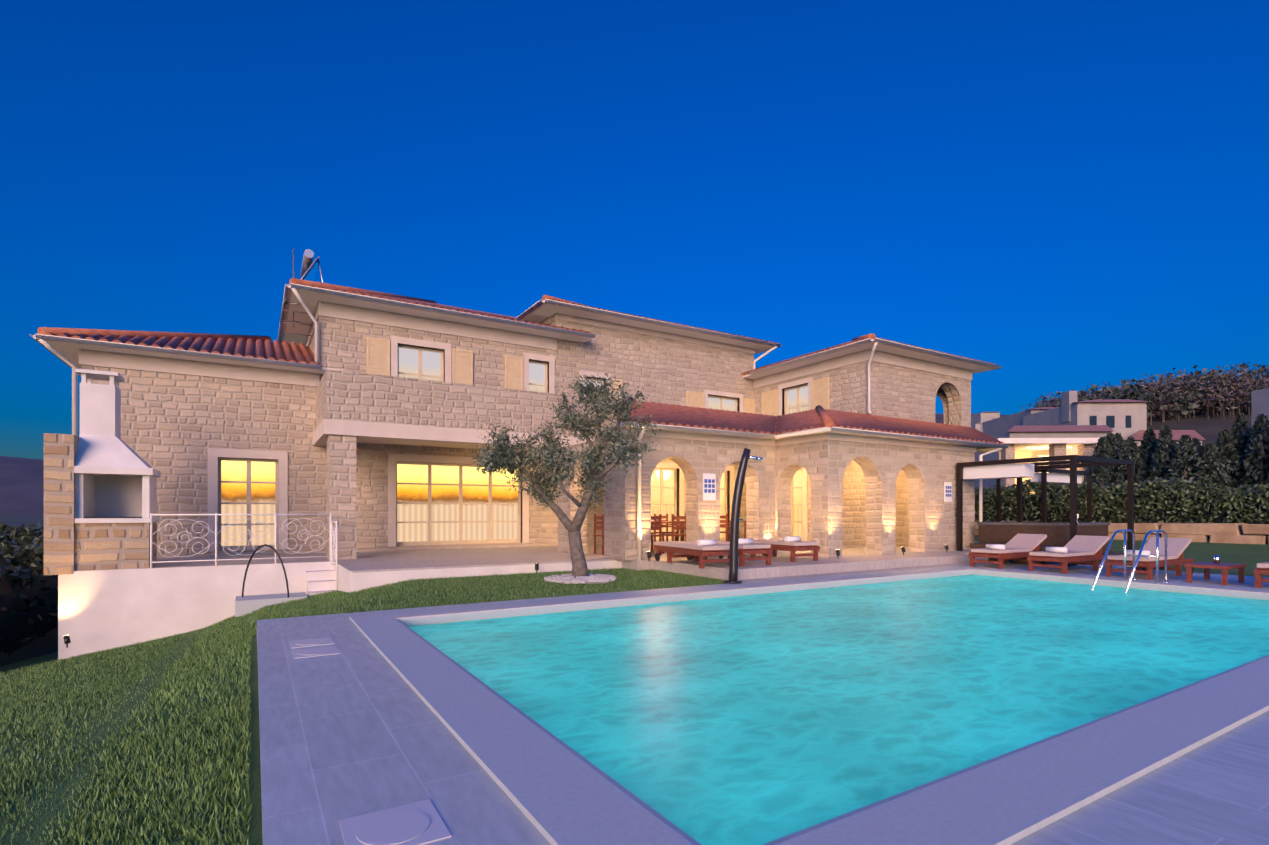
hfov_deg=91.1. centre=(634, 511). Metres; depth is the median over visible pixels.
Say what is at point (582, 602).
pool rim light
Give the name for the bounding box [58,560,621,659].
terrace basement wall
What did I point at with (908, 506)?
villa arcade walls
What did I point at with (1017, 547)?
lounger
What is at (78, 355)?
villa frieze soffit
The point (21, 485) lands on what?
hill
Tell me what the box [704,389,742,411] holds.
villa window
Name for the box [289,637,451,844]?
pool fittings
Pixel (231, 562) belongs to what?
terrace floor
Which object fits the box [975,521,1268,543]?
boundary stone wall
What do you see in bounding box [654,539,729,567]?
lounger
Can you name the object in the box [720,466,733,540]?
villa loggia door
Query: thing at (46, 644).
ground
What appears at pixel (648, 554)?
uplight fixture
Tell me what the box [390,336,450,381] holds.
villa window
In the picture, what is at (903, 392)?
villa tower walls
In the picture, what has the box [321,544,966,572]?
terrace floor
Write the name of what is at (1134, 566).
pool handrail
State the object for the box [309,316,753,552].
villa walls
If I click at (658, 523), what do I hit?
loggia dining set
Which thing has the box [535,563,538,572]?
lawn uplight
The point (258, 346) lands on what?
villa tile roofs
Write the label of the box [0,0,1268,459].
sky
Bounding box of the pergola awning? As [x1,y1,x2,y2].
[963,463,1081,483]
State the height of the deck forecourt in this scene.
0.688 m
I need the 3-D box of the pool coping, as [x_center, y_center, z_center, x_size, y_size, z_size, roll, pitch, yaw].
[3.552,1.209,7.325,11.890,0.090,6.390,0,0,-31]
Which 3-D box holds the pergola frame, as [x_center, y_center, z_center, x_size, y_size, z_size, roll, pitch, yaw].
[11.530,-0.056,18.280,9.804,2.500,4.110,0,0,-62]
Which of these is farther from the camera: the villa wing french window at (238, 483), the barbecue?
the villa wing french window at (238, 483)
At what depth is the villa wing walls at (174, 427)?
13.93 m
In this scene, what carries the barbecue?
on the terrace floor at (231, 562)
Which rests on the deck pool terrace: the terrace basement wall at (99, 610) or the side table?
the side table
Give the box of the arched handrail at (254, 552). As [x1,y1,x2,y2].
[242,544,288,597]
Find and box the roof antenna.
[281,248,315,335]
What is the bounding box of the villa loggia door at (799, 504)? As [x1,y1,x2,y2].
[791,467,807,540]
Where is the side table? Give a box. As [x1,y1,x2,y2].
[1184,555,1245,584]
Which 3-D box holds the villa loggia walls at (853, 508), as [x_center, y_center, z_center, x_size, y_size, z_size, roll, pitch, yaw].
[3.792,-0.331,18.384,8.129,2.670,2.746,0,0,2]
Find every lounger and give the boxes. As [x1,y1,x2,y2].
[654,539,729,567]
[687,538,772,565]
[738,536,819,561]
[969,534,1047,568]
[1027,535,1110,573]
[1105,537,1193,579]
[1254,562,1268,587]
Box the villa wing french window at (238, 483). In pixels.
[208,448,287,551]
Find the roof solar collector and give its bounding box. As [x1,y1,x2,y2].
[280,249,323,322]
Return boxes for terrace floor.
[83,553,332,570]
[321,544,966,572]
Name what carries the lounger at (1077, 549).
on the deck pool terrace
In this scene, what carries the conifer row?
on the lawn at (1250, 557)
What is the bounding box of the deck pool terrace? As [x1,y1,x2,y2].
[257,563,1268,844]
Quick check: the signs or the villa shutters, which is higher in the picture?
the villa shutters
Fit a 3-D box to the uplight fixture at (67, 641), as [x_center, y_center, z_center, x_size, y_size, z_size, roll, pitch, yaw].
[-9.246,2.114,10.134,0.123,0.201,0.080,0,0,29]
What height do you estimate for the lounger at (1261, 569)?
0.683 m
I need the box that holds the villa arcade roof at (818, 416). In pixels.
[623,397,1002,443]
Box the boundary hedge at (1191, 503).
[975,476,1268,523]
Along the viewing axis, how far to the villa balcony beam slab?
13.99 m
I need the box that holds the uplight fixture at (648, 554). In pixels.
[647,551,650,560]
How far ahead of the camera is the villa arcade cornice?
14.29 m
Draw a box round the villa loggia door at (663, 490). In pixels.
[651,462,683,542]
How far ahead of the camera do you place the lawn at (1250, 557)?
4.30 m
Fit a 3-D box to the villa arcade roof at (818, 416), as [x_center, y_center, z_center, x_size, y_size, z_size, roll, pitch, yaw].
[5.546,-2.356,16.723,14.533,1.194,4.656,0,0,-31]
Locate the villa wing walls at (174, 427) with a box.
[81,365,319,557]
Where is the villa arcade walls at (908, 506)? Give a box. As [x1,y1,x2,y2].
[558,435,974,559]
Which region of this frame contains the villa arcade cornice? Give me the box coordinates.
[560,402,996,451]
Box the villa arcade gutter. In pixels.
[620,421,1008,559]
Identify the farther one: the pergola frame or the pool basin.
the pergola frame
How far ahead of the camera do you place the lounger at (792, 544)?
12.72 m
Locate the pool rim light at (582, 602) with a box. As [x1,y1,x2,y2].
[394,569,1268,625]
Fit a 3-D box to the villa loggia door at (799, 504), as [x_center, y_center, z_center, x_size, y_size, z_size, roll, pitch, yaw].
[4.563,-0.251,18.234,0.239,2.310,1.500,0,0,-31]
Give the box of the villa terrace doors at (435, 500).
[388,453,528,546]
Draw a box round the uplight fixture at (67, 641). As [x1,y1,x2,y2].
[63,635,70,647]
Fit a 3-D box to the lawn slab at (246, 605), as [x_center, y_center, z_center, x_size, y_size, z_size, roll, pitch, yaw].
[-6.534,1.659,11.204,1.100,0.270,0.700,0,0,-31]
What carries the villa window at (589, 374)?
attached to the villa walls at (670, 371)
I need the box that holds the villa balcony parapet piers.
[316,369,620,559]
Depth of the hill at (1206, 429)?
99.12 m
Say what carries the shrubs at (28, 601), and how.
on the lawn at (1250, 557)
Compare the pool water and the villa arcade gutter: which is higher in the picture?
the villa arcade gutter
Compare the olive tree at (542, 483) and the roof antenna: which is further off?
the roof antenna
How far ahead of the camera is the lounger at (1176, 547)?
11.53 m
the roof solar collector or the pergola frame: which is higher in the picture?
the roof solar collector
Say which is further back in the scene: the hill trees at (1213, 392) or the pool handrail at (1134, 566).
the hill trees at (1213, 392)
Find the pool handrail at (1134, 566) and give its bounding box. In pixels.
[1091,529,1169,592]
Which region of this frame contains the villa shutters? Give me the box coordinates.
[367,337,828,415]
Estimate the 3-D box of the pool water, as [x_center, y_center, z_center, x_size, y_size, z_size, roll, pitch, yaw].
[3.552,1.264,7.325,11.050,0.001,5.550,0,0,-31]
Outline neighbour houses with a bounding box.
[971,388,1268,494]
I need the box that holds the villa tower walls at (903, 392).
[754,360,970,426]
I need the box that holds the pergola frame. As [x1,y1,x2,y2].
[957,455,1133,565]
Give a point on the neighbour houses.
(1071, 425)
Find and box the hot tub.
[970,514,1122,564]
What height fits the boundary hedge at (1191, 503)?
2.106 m
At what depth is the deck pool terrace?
2.89 m
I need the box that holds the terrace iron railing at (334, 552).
[150,513,337,590]
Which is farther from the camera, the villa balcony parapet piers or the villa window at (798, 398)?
the villa window at (798, 398)
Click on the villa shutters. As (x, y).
(378, 356)
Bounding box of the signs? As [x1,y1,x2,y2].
[703,473,951,501]
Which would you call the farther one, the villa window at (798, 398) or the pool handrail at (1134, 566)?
the villa window at (798, 398)
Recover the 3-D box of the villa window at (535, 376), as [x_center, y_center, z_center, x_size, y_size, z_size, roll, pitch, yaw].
[-2.823,-3.771,18.184,1.040,1.610,0.270,0,0,-31]
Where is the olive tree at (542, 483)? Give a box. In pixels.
[472,373,661,577]
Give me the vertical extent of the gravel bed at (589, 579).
0.081 m
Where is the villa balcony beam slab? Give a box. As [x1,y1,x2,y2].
[313,419,578,451]
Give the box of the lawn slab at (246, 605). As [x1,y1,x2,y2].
[235,592,307,616]
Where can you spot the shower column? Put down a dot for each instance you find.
(734, 525)
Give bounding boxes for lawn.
[0,535,1268,844]
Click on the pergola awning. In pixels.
(1019, 470)
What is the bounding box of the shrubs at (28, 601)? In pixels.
[0,521,57,659]
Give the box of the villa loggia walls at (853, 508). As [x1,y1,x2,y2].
[653,458,865,547]
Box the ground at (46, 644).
[0,514,57,666]
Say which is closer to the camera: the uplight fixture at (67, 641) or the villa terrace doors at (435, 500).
the uplight fixture at (67, 641)
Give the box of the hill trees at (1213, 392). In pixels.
[1021,361,1268,424]
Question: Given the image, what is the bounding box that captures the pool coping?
[349,567,1268,844]
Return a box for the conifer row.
[1083,413,1268,493]
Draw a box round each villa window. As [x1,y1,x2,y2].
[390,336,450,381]
[523,352,554,393]
[579,370,609,398]
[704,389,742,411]
[778,377,811,415]
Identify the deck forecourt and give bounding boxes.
[654,541,987,581]
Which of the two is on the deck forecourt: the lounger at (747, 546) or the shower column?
the lounger at (747, 546)
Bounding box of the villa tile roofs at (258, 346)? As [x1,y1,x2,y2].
[37,278,995,374]
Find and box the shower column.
[723,448,762,583]
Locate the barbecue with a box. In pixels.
[44,368,160,574]
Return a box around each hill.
[0,456,43,513]
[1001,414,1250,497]
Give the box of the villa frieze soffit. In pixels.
[45,289,995,387]
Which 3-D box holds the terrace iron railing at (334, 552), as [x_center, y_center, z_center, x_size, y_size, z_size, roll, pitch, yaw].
[-7.159,0.764,11.489,2.942,1.480,0.936,0,0,-31]
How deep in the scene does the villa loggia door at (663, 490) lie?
18.01 m
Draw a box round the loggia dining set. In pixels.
[593,514,745,554]
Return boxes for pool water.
[408,574,1268,844]

